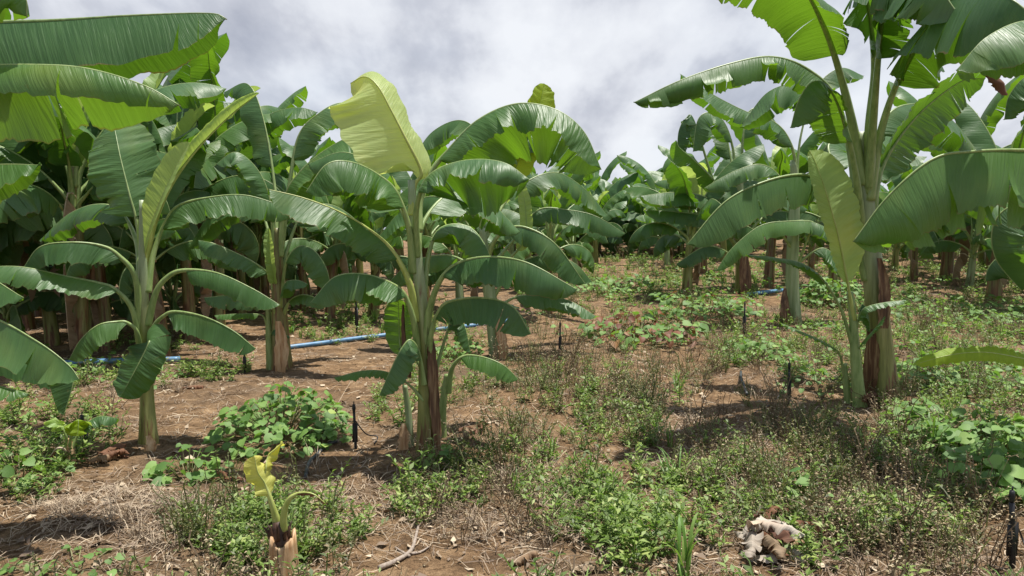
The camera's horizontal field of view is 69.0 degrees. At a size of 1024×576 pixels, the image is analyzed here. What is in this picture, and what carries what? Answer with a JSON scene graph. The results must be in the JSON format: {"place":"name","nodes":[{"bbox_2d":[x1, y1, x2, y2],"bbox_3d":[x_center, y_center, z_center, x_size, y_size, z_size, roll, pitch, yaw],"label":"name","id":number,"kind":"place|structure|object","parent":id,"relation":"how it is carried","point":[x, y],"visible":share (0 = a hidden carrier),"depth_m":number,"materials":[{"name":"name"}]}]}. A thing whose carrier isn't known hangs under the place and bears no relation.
{"place":"outdoors","nodes":[
{"label":"outdoors","id":0,"kind":"place"},
{"bbox_2d":[0,236,1023,575],"bbox_3d":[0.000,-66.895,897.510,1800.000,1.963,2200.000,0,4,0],"label":"ground","id":1,"kind":"structure","parent":0,"point":[192,420],"depth_m":5.52,"materials":[{"name":"red soil"}]},
{"bbox_2d":[2,264,36,330],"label":"banana plant","id":2,"kind":"object","parent":1,"relation":"on","point":[28,321],"depth_m":10.39,"materials":[{"name":"brown plant"}]},
{"bbox_2d":[0,237,72,334],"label":"banana plant","id":3,"kind":"object","parent":1,"relation":"on","point":[9,312],"visible":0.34,"depth_m":8.90,"materials":[{"name":"green plant"}]},
{"bbox_2d":[0,447,75,489],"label":"broadleaf bush","id":4,"kind":"object","parent":1,"relation":"on","point":[8,470],"visible":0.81,"depth_m":4.50,"materials":[{"name":"green plant"}]},
{"bbox_2d":[0,97,112,245],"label":"banana plant","id":5,"kind":"object","parent":1,"relation":"on","point":[27,150],"visible":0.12,"depth_m":8.22,"materials":[{"name":"green plant"}]},
{"bbox_2d":[20,129,102,346],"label":"banana plant","id":6,"kind":"object","parent":1,"relation":"on","point":[52,337],"visible":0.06,"depth_m":9.27,"materials":[{"name":"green plant"}]},
{"bbox_2d":[0,544,147,575],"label":"broadleaf bush","id":7,"kind":"object","parent":1,"relation":"on","point":[113,572],"visible":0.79,"depth_m":3.33,"materials":[{"name":"green plant"}]},
{"bbox_2d":[38,416,118,471],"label":"banana seedling","id":8,"kind":"object","parent":1,"relation":"on","point":[76,428],"visible":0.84,"depth_m":4.68,"materials":[{"name":"green plant"}]},
{"bbox_2d":[17,243,151,328],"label":"banana plant","id":9,"kind":"object","parent":1,"relation":"on","point":[113,273],"visible":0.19,"depth_m":9.23,"materials":[{"name":"green plant"}]},
{"bbox_2d":[0,88,198,351],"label":"banana plant","id":10,"kind":"object","parent":1,"relation":"on","point":[101,308],"visible":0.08,"depth_m":9.01,"materials":[{"name":"green plant"}]},
{"bbox_2d":[87,443,129,463],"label":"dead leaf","id":11,"kind":"object","parent":1,"relation":"on","point":[107,454],"visible":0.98,"depth_m":4.86,"materials":[{"name":"brown plant"}]},
{"bbox_2d":[0,83,225,358],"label":"banana plant","id":12,"kind":"object","parent":1,"relation":"on","point":[37,200],"visible":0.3,"depth_m":8.14,"materials":[{"name":"green plant"}]},
{"bbox_2d":[0,0,226,415],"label":"banana plant","id":13,"kind":"object","parent":1,"relation":"on","point":[94,64],"visible":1,"depth_m":3.51,"materials":[{"name":"green plant"}]},
{"bbox_2d":[67,356,162,381],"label":"broadleaf bush","id":14,"kind":"object","parent":1,"relation":"on","point":[103,366],"visible":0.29,"depth_m":7.72,"materials":[{"name":"green plant"}]},
{"bbox_2d":[64,356,180,364],"bbox_3d":[-4.512,0.809,8.164,1.639,0.070,0.120,-1,4,-13],"label":"water pipe","id":15,"kind":"object","parent":1,"relation":"on","point":[175,358],"visible":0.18,"depth_m":8.19,"materials":[{"name":"blue plastic"}]},
{"bbox_2d":[36,33,241,330],"bbox_3d":[-5.191,-1.402,10.191,3.150,4.198,2.890,1,5,18],"label":"banana plant","id":16,"kind":"object","parent":1,"relation":"on","point":[154,81],"visible":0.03,"depth_m":9.96,"materials":[{"name":"green plant"}]},
{"bbox_2d":[0,92,289,451],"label":"banana plant","id":17,"kind":"object","parent":1,"relation":"on","point":[119,159],"visible":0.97,"depth_m":5.05,"materials":[{"name":"green plant"}]},
{"bbox_2d":[66,117,236,356],"bbox_3d":[-4.298,-0.485,8.712,1.846,2.742,2.013,-1,5,13],"label":"banana plant","id":18,"kind":"object","parent":1,"relation":"on","point":[83,143],"visible":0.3,"depth_m":8.58,"materials":[{"name":"green plant"}]},
{"bbox_2d":[34,72,280,340],"bbox_3d":[-4.204,-1.081,9.520,2.722,3.708,2.446,0,7,-4],"label":"banana plant","id":19,"kind":"object","parent":1,"relation":"on","point":[240,234],"visible":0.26,"depth_m":9.55,"materials":[{"name":"green plant"}]},
{"bbox_2d":[156,240,213,325],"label":"banana plant","id":20,"kind":"object","parent":1,"relation":"on","point":[170,293],"visible":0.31,"depth_m":10.51,"materials":[{"name":"green plant"}]},
{"bbox_2d":[142,443,234,486],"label":"broadleaf bush","id":21,"kind":"object","parent":1,"relation":"on","point":[153,470],"visible":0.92,"depth_m":4.56,"materials":[{"name":"green plant"}]},
{"bbox_2d":[177,249,289,291],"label":"banana plant","id":22,"kind":"object","parent":1,"relation":"on","point":[229,273],"visible":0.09,"depth_m":11.98,"materials":[{"name":"green plant"}]},
{"bbox_2d":[153,47,317,325],"bbox_3d":[-4.090,-1.294,10.193,2.724,3.932,2.712,-1,4,-33],"label":"banana plant","id":23,"kind":"object","parent":1,"relation":"on","point":[204,67],"visible":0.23,"depth_m":9.76,"materials":[{"name":"green plant"}]},
{"bbox_2d":[212,157,286,311],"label":"banana plant","id":24,"kind":"object","parent":1,"relation":"on","point":[259,232],"visible":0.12,"depth_m":11.97,"materials":[{"name":"green plant"}]},
{"bbox_2d":[207,127,293,313],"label":"banana plant","id":25,"kind":"object","parent":1,"relation":"on","point":[279,159],"visible":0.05,"depth_m":11.16,"materials":[{"name":"green plant"}]},
{"bbox_2d":[214,309,289,369],"bbox_3d":[-2.746,0.561,7.937,0.816,0.688,0.233,0,4,0],"label":"banana sucker","id":26,"kind":"object","parent":1,"relation":"on","point":[269,331],"visible":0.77,"depth_m":7.95,"materials":[{"name":"green plant"}]},
{"bbox_2d":[215,86,318,290],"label":"banana plant","id":27,"kind":"object","parent":1,"relation":"on","point":[294,99],"visible":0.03,"depth_m":11.87,"materials":[{"name":"green plant"}]},
{"bbox_2d":[188,83,352,372],"bbox_3d":[-2.433,-0.690,8.067,2.608,3.185,1.241,0,4,0],"label":"banana plant","id":28,"kind":"object","parent":1,"relation":"on","point":[315,128],"visible":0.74,"depth_m":7.80,"materials":[{"name":"green plant"}]},
{"bbox_2d":[236,227,308,292],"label":"banana plant","id":29,"kind":"object","parent":1,"relation":"on","point":[289,275],"visible":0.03,"depth_m":13.54,"materials":[{"name":"brown plant"}]},
{"bbox_2d":[202,381,352,459],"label":"broadleaf bush","id":30,"kind":"object","parent":1,"relation":"on","point":[254,419],"visible":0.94,"depth_m":5.36,"materials":[{"name":"green plant"}]},
{"bbox_2d":[243,441,326,575],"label":"banana stump","id":31,"kind":"object","parent":1,"relation":"on","point":[260,476],"visible":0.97,"depth_m":3.28,"materials":[{"name":"yellow plant"}]},
{"bbox_2d":[244,137,355,309],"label":"banana plant","id":32,"kind":"object","parent":1,"relation":"on","point":[299,230],"visible":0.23,"depth_m":12.05,"materials":[{"name":"green plant"}]},
{"bbox_2d":[286,140,348,293],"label":"banana plant","id":33,"kind":"object","parent":1,"relation":"on","point":[323,239],"visible":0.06,"depth_m":12.77,"materials":[{"name":"green plant"}]},
{"bbox_2d":[290,417,351,449],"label":"broadleaf bush","id":34,"kind":"object","parent":1,"relation":"on","point":[330,433],"visible":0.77,"depth_m":5.27,"materials":[{"name":"green plant"}]},
{"bbox_2d":[277,138,405,321],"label":"banana plant","id":35,"kind":"object","parent":1,"relation":"on","point":[286,148],"visible":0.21,"depth_m":10.97,"materials":[{"name":"green plant"}]},
{"bbox_2d":[352,401,377,448],"bbox_3d":[-1.006,0.974,5.216,0.098,0.385,0.215,4,6,41],"label":"irrigation stake","id":36,"kind":"object","parent":1,"relation":"on","point":[355,424],"visible":0.95,"depth_m":5.17,"materials":[{"name":"black plastic"}]},
{"bbox_2d":[304,179,440,315],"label":"banana plant","id":37,"kind":"object","parent":1,"relation":"on","point":[330,254],"visible":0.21,"depth_m":11.05,"materials":[{"name":"green plant"}]},
{"bbox_2d":[352,176,396,272],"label":"banana plant","id":38,"kind":"object","parent":1,"relation":"on","point":[358,268],"visible":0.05,"depth_m":14.90,"materials":[{"name":"green plant"}]},
{"bbox_2d":[291,319,506,348],"bbox_3d":[-1.476,0.610,10.042,3.595,0.175,0.123,-3,5,-36],"label":"water pipe","id":39,"kind":"object","parent":1,"relation":"on","point":[326,342],"visible":0.4,"depth_m":9.57,"materials":[{"name":"blue plastic"}]},
{"bbox_2d":[377,524,429,569],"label":"dead branch","id":40,"kind":"object","parent":1,"relation":"on","point":[404,555],"visible":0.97,"depth_m":3.51,"materials":[{"name":"beige wood"}]},
{"bbox_2d":[398,384,414,449],"bbox_3d":[-0.715,0.784,5.077,0.087,0.689,0.121,2,5,24],"label":"banana sucker","id":41,"kind":"object","parent":1,"relation":"on","point":[406,427],"visible":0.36,"depth_m":5.07,"materials":[{"name":"brown plant"}]},
{"bbox_2d":[376,154,438,273],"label":"banana plant","id":42,"kind":"object","parent":1,"relation":"on","point":[399,252],"visible":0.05,"depth_m":16.92,"materials":[{"name":"green plant"}]},
{"bbox_2d":[377,146,458,300],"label":"banana plant","id":43,"kind":"object","parent":1,"relation":"on","point":[402,178],"visible":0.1,"depth_m":13.29,"materials":[{"name":"green plant"}]},
{"bbox_2d":[267,71,601,451],"bbox_3d":[-0.470,-0.178,5.051,2.076,2.589,1.222,0,4,0],"label":"banana plant","id":44,"kind":"object","parent":1,"relation":"on","point":[379,136],"visible":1,"depth_m":4.82,"materials":[{"name":"green plant"}]},
{"bbox_2d":[414,444,457,480],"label":"broadleaf bush","id":45,"kind":"object","parent":1,"relation":"on","point":[441,453],"visible":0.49,"depth_m":4.67,"materials":[{"name":"green plant"}]},
{"bbox_2d":[434,333,484,362],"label":"broadleaf bush","id":46,"kind":"object","parent":1,"relation":"on","point":[457,343],"visible":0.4,"depth_m":8.39,"materials":[{"name":"green plant"}]},
{"bbox_2d":[422,217,511,298],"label":"banana plant","id":47,"kind":"object","parent":1,"relation":"on","point":[438,248],"visible":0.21,"depth_m":12.27,"materials":[{"name":"green plant"}]},
{"bbox_2d":[439,354,517,437],"bbox_3d":[-0.248,0.786,5.221,0.605,0.642,0.139,2,5,21],"label":"banana sucker","id":48,"kind":"object","parent":1,"relation":"on","point":[492,368],"visible":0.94,"depth_m":5.18,"materials":[{"name":"green plant"}]},
{"bbox_2d":[453,184,518,287],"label":"banana plant","id":49,"kind":"object","parent":1,"relation":"on","point":[514,205],"visible":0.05,"depth_m":15.92,"materials":[{"name":"green plant"}]},
{"bbox_2d":[380,83,625,358],"bbox_3d":[-0.177,-0.778,8.883,2.999,3.223,1.438,0,4,0],"label":"banana plant","id":50,"kind":"object","parent":1,"relation":"on","point":[554,258],"visible":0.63,"depth_m":8.66,"materials":[{"name":"green plant"}]},
{"bbox_2d":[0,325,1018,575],"bbox_3d":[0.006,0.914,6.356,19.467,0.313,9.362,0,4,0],"label":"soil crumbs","id":51,"kind":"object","parent":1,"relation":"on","point":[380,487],"visible":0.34,"depth_m":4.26,"materials":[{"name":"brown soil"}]},
{"bbox_2d":[0,249,1023,575],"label":"dry grass","id":52,"kind":"structure","parent":1,"relation":"on","point":[159,535],"depth_m":3.98,"materials":[{"name":"plant"}]},
{"bbox_2d":[0,244,1023,575],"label":"weeds","id":53,"kind":"object","parent":1,"relation":"on","point":[618,514],"visible":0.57,"depth_m":4.32,"materials":[{"name":"green plant"}]},
{"bbox_2d":[0,249,1023,575],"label":"olive weeds","id":54,"kind":"object","parent":1,"relation":"on","point":[326,543],"visible":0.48,"depth_m":4.80,"materials":[{"name":"green plant"}]},
{"bbox_2d":[0,248,1023,502],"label":"creeping ground cover","id":55,"kind":"object","parent":1,"relation":"on","point":[804,480],"visible":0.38,"depth_m":8.77,"materials":[{"name":"green plant"}]},
{"bbox_2d":[7,244,1023,575],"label":"dry weeds","id":56,"kind":"object","parent":1,"relation":"on","point":[719,474],"visible":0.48,"depth_m":4.27,"materials":[{"name":"plant"}]},
{"bbox_2d":[509,550,538,565],"bbox_3d":[0.049,1.249,3.431,0.162,0.050,0.077,-4,6,-39],"label":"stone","id":57,"kind":"object","parent":1,"relation":"on","point":[519,560],"visible":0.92,"depth_m":3.42,"materials":[{"name":"beige stone"}]},
{"bbox_2d":[485,170,581,258],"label":"banana plant","id":58,"kind":"object","parent":1,"relation":"on","point":[507,206],"visible":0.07,"depth_m":15.36,"materials":[{"name":"green plant"}]},
{"bbox_2d":[487,151,607,313],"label":"banana plant","id":59,"kind":"object","parent":1,"relation":"on","point":[550,198],"visible":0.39,"depth_m":11.73,"materials":[{"name":"green plant"}]},
{"bbox_2d":[541,194,607,268],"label":"banana plant","id":60,"kind":"object","parent":1,"relation":"on","point":[585,239],"visible":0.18,"depth_m":16.44,"materials":[{"name":"green plant"}]},
{"bbox_2d":[576,201,626,251],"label":"banana plant","id":61,"kind":"object","parent":1,"relation":"on","point":[611,243],"visible":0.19,"depth_m":22.41,"materials":[{"name":"green plant"}]},
{"bbox_2d":[581,183,626,263],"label":"banana plant","id":62,"kind":"object","parent":1,"relation":"on","point":[611,203],"visible":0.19,"depth_m":19.88,"materials":[{"name":"green plant"}]},
{"bbox_2d":[583,151,626,190],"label":"banana plant","id":63,"kind":"object","parent":1,"relation":"on","point":[611,166],"visible":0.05,"depth_m":27.66,"materials":[{"name":"green plant"}]},
{"bbox_2d":[566,274,652,294],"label":"creeping vine","id":64,"kind":"object","parent":1,"relation":"on","point":[612,283],"visible":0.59,"depth_m":13.94,"materials":[{"name":"green plant"}]},
{"bbox_2d":[584,172,637,253],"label":"banana plant","id":65,"kind":"object","parent":1,"relation":"on","point":[617,187],"visible":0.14,"depth_m":22.93,"materials":[{"name":"green plant"}]},
{"bbox_2d":[590,183,634,250],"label":"banana plant","id":66,"kind":"object","parent":1,"relation":"on","point":[626,236],"visible":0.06,"depth_m":23.33,"materials":[{"name":"green plant"}]},
{"bbox_2d":[621,190,660,254],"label":"banana plant","id":67,"kind":"object","parent":1,"relation":"on","point":[630,226],"visible":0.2,"depth_m":22.72,"materials":[{"name":"green plant"}]},
{"bbox_2d":[578,309,708,350],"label":"creeping vine","id":68,"kind":"object","parent":1,"relation":"on","point":[656,327],"visible":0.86,"depth_m":9.36,"materials":[{"name":"green plant"}]},
{"bbox_2d":[616,188,686,257],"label":"banana plant","id":69,"kind":"object","parent":1,"relation":"on","point":[630,216],"visible":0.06,"depth_m":22.24,"materials":[{"name":"green plant"}]},
{"bbox_2d":[630,195,685,265],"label":"banana plant","id":70,"kind":"object","parent":1,"relation":"on","point":[648,243],"visible":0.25,"depth_m":18.92,"materials":[{"name":"green plant"}]},
{"bbox_2d":[616,152,719,253],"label":"banana plant","id":71,"kind":"object","parent":1,"relation":"on","point":[639,169],"visible":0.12,"depth_m":22.73,"materials":[{"name":"green plant"}]},
{"bbox_2d":[647,445,700,487],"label":"grass tuft","id":72,"kind":"object","parent":1,"relation":"on","point":[667,465],"visible":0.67,"depth_m":4.45,"materials":[{"name":"green plant"}]},
{"bbox_2d":[660,512,704,575],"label":"grass tuft","id":73,"kind":"object","parent":1,"relation":"on","point":[686,553],"visible":0.94,"depth_m":3.24,"materials":[{"name":"green plant"}]},
{"bbox_2d":[648,145,716,176],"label":"banana plant","id":74,"kind":"object","parent":1,"relation":"on","point":[709,154],"visible":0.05,"depth_m":25.46,"materials":[{"name":"green plant"}]},
{"bbox_2d":[624,144,764,295],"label":"banana plant","id":75,"kind":"object","parent":1,"relation":"on","point":[682,180],"visible":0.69,"depth_m":13.21,"materials":[{"name":"green plant"}]},
{"bbox_2d":[655,144,740,272],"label":"banana plant","id":76,"kind":"object","parent":1,"relation":"on","point":[662,184],"visible":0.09,"depth_m":17.36,"materials":[{"name":"green plant"}]},
{"bbox_2d":[648,288,763,320],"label":"creeping vine","id":77,"kind":"object","parent":1,"relation":"on","point":[730,307],"visible":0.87,"depth_m":11.30,"materials":[{"name":"green plant"}]},
{"bbox_2d":[640,108,811,294],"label":"banana plant","id":78,"kind":"object","parent":1,"relation":"on","point":[698,135],"visible":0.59,"depth_m":13.31,"materials":[{"name":"green plant"}]},
{"bbox_2d":[716,331,797,363],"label":"broadleaf bush","id":79,"kind":"object","parent":1,"relation":"on","point":[748,343],"visible":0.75,"depth_m":8.11,"materials":[{"name":"green plant"}]},
{"bbox_2d":[713,118,824,287],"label":"banana plant","id":80,"kind":"object","parent":1,"relation":"on","point":[780,165],"visible":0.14,"depth_m":14.39,"materials":[{"name":"green plant"}]},
{"bbox_2d":[680,68,863,326],"bbox_3d":[3.918,-1.294,10.636,3.292,3.790,0.801,-1,4,-12],"label":"banana plant","id":81,"kind":"object","parent":1,"relation":"on","point":[793,227],"visible":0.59,"depth_m":10.60,"materials":[{"name":"green plant"}]},
{"bbox_2d":[733,516,813,564],"bbox_3d":[1.219,1.172,3.436,0.347,0.179,0.390,1,4,11],"label":"dead leaf heap","id":82,"kind":"object","parent":1,"relation":"on","point":[777,529],"visible":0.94,"depth_m":3.40,"materials":[{"name":"beige plant"}]},
{"bbox_2d":[748,505,829,535],"bbox_3d":[1.368,1.152,3.788,0.372,0.121,0.363,0,4,0],"label":"dead leaf heap","id":83,"kind":"object","parent":1,"relation":"on","point":[772,509],"visible":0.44,"depth_m":3.71,"materials":[{"name":"plant"}]},
{"bbox_2d":[776,204,828,274],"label":"banana plant","id":84,"kind":"object","parent":1,"relation":"on","point":[813,209],"visible":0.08,"depth_m":16.91,"materials":[{"name":"green plant"}]},
{"bbox_2d":[777,364,851,394],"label":"broadleaf bush","id":85,"kind":"object","parent":1,"relation":"on","point":[804,369],"visible":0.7,"depth_m":6.67,"materials":[{"name":"green plant"}]},
{"bbox_2d":[779,322,851,403],"bbox_3d":[2.541,0.639,6.191,0.694,0.742,0.092,-1,4,-10],"label":"banana sucker","id":86,"kind":"object","parent":1,"relation":"on","point":[846,387],"visible":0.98,"depth_m":6.24,"materials":[{"name":"green plant"}]},
{"bbox_2d":[746,150,905,407],"bbox_3d":[2.499,-0.049,6.040,1.329,2.153,0.297,0,4,-4],"label":"banana sucker","id":87,"kind":"object","parent":1,"relation":"on","point":[837,202],"visible":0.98,"depth_m":6.08,"materials":[{"name":"green plant"}]},
{"bbox_2d":[634,0,1023,400],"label":"banana plant","id":88,"kind":"object","parent":1,"relation":"on","point":[953,31],"visible":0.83,"depth_m":6.01,"materials":[{"name":"green plant"}]},
{"bbox_2d":[800,272,863,308],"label":"broadleaf bush","id":89,"kind":"object","parent":1,"relation":"on","point":[827,297],"visible":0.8,"depth_m":12.27,"materials":[{"name":"green plant"}]},
{"bbox_2d":[786,142,926,286],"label":"banana plant","id":90,"kind":"object","parent":1,"relation":"on","point":[803,166],"visible":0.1,"depth_m":14.11,"materials":[{"name":"green plant"}]},
{"bbox_2d":[880,169,938,280],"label":"banana plant","id":91,"kind":"object","parent":1,"relation":"on","point":[896,181],"visible":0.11,"depth_m":15.44,"materials":[{"name":"green plant"}]},
{"bbox_2d":[890,243,933,268],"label":"banana plant","id":92,"kind":"object","parent":1,"relation":"on","point":[898,248],"visible":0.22,"depth_m":17.82,"materials":[{"name":"green plant"}]},
{"bbox_2d":[913,412,946,455],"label":"grass tuft","id":93,"kind":"object","parent":1,"relation":"on","point":[932,434],"visible":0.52,"depth_m":4.98,"materials":[{"name":"green plant"}]},
{"bbox_2d":[853,21,1023,291],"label":"banana plant","id":94,"kind":"object","parent":1,"relation":"on","point":[940,195],"visible":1,"depth_m":4.41,"materials":[{"name":"green plant"}]},
{"bbox_2d":[860,292,1023,325],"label":"creeping vine","id":95,"kind":"object","parent":1,"relation":"on","point":[1016,313],"visible":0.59,"depth_m":11.18,"materials":[{"name":"green plant"}]},
{"bbox_2d":[879,396,1023,466],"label":"creeping vine","id":96,"kind":"object","parent":1,"relation":"on","point":[953,435],"visible":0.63,"depth_m":4.97,"materials":[{"name":"green plant"}]},
{"bbox_2d":[886,75,1023,280],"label":"banana plant","id":97,"kind":"object","parent":1,"relation":"on","point":[991,116],"visible":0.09,"depth_m":15.13,"materials":[{"name":"green plant"}]},
{"bbox_2d":[923,217,991,286],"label":"banana plant","id":98,"kind":"object","parent":1,"relation":"on","point":[975,242],"visible":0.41,"depth_m":14.49,"materials":[{"name":"green plant"}]},
{"bbox_2d":[895,350,1023,394],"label":"creeping vine","id":99,"kind":"object","parent":1,"relation":"on","point":[1013,379],"visible":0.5,"depth_m":7.04,"materials":[{"name":"green plant"}]},
{"bbox_2d":[914,346,1023,366],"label":"banana sucker","id":100,"kind":"object","parent":1,"relation":"on","point":[946,356],"visible":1,"depth_m":4.59,"materials":[{"name":"green plant"}]},
{"bbox_2d":[921,94,1023,303],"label":"banana plant","id":101,"kind":"object","parent":1,"relation":"on","point":[970,124],"visible":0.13,"depth_m":12.52,"materials":[{"name":"green plant"}]},
{"bbox_2d":[937,443,1023,504],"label":"creeping vine","id":102,"kind":"object","parent":1,"relation":"on","point":[1012,470],"visible":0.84,"depth_m":4.09,"materials":[{"name":"green plant"}]},
{"bbox_2d":[985,174,1023,280],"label":"banana plant","id":103,"kind":"object","parent":1,"relation":"on","point":[995,271],"visible":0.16,"depth_m":11.32,"materials":[{"name":"green plant"}]},
{"bbox_2d":[1006,486,1023,568],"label":"irrigation stake","id":104,"kind":"object","parent":1,"relation":"on","point":[1011,550],"visible":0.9,"depth_m":3.27,"materials":[{"name":"black plastic"}]},
{"bbox_2d":[9,0,1023,229],"label":"sky","id":105,"kind":"structure","parent":0,"point":[446,61],"materials":[{"name":"white"}]},
{"bbox_2d":[154,247,1022,575],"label":"field grass","id":106,"kind":"structure","parent":0,"point":[364,315],"depth_m":9.87,"materials":[{"name":"green plant"}]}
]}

